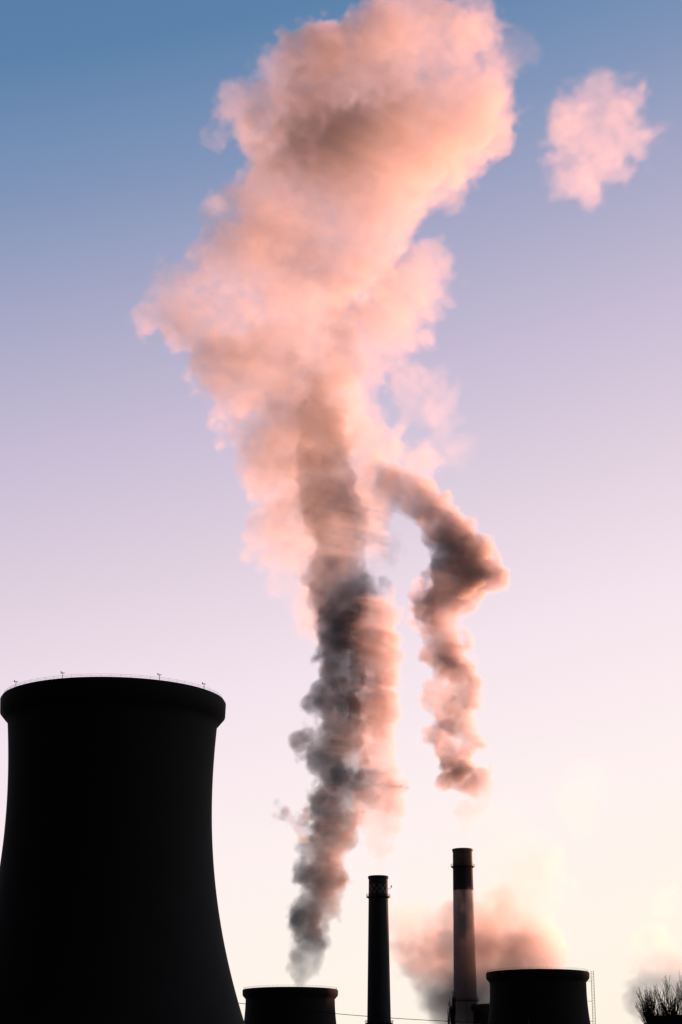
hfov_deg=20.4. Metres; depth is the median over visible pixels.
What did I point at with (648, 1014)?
bare tree
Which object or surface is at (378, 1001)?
industrial chimney
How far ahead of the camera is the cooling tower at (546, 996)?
759.77 m
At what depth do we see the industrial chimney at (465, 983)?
975.46 m
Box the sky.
[0,0,681,1023]
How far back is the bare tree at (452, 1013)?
406.01 m
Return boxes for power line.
[240,1003,528,1023]
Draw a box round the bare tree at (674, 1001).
[657,973,681,1023]
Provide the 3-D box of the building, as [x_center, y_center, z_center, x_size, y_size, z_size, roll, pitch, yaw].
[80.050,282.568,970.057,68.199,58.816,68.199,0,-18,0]
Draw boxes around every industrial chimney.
[365,875,392,1023]
[451,848,478,1023]
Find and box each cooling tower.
[0,671,244,1023]
[242,985,337,1023]
[486,967,595,1023]
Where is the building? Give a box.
[471,1002,489,1023]
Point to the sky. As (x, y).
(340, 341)
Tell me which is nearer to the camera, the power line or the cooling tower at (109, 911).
the cooling tower at (109, 911)
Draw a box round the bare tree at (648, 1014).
[634,976,681,1023]
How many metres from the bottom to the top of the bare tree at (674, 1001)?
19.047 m
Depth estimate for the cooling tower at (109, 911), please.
336.24 m

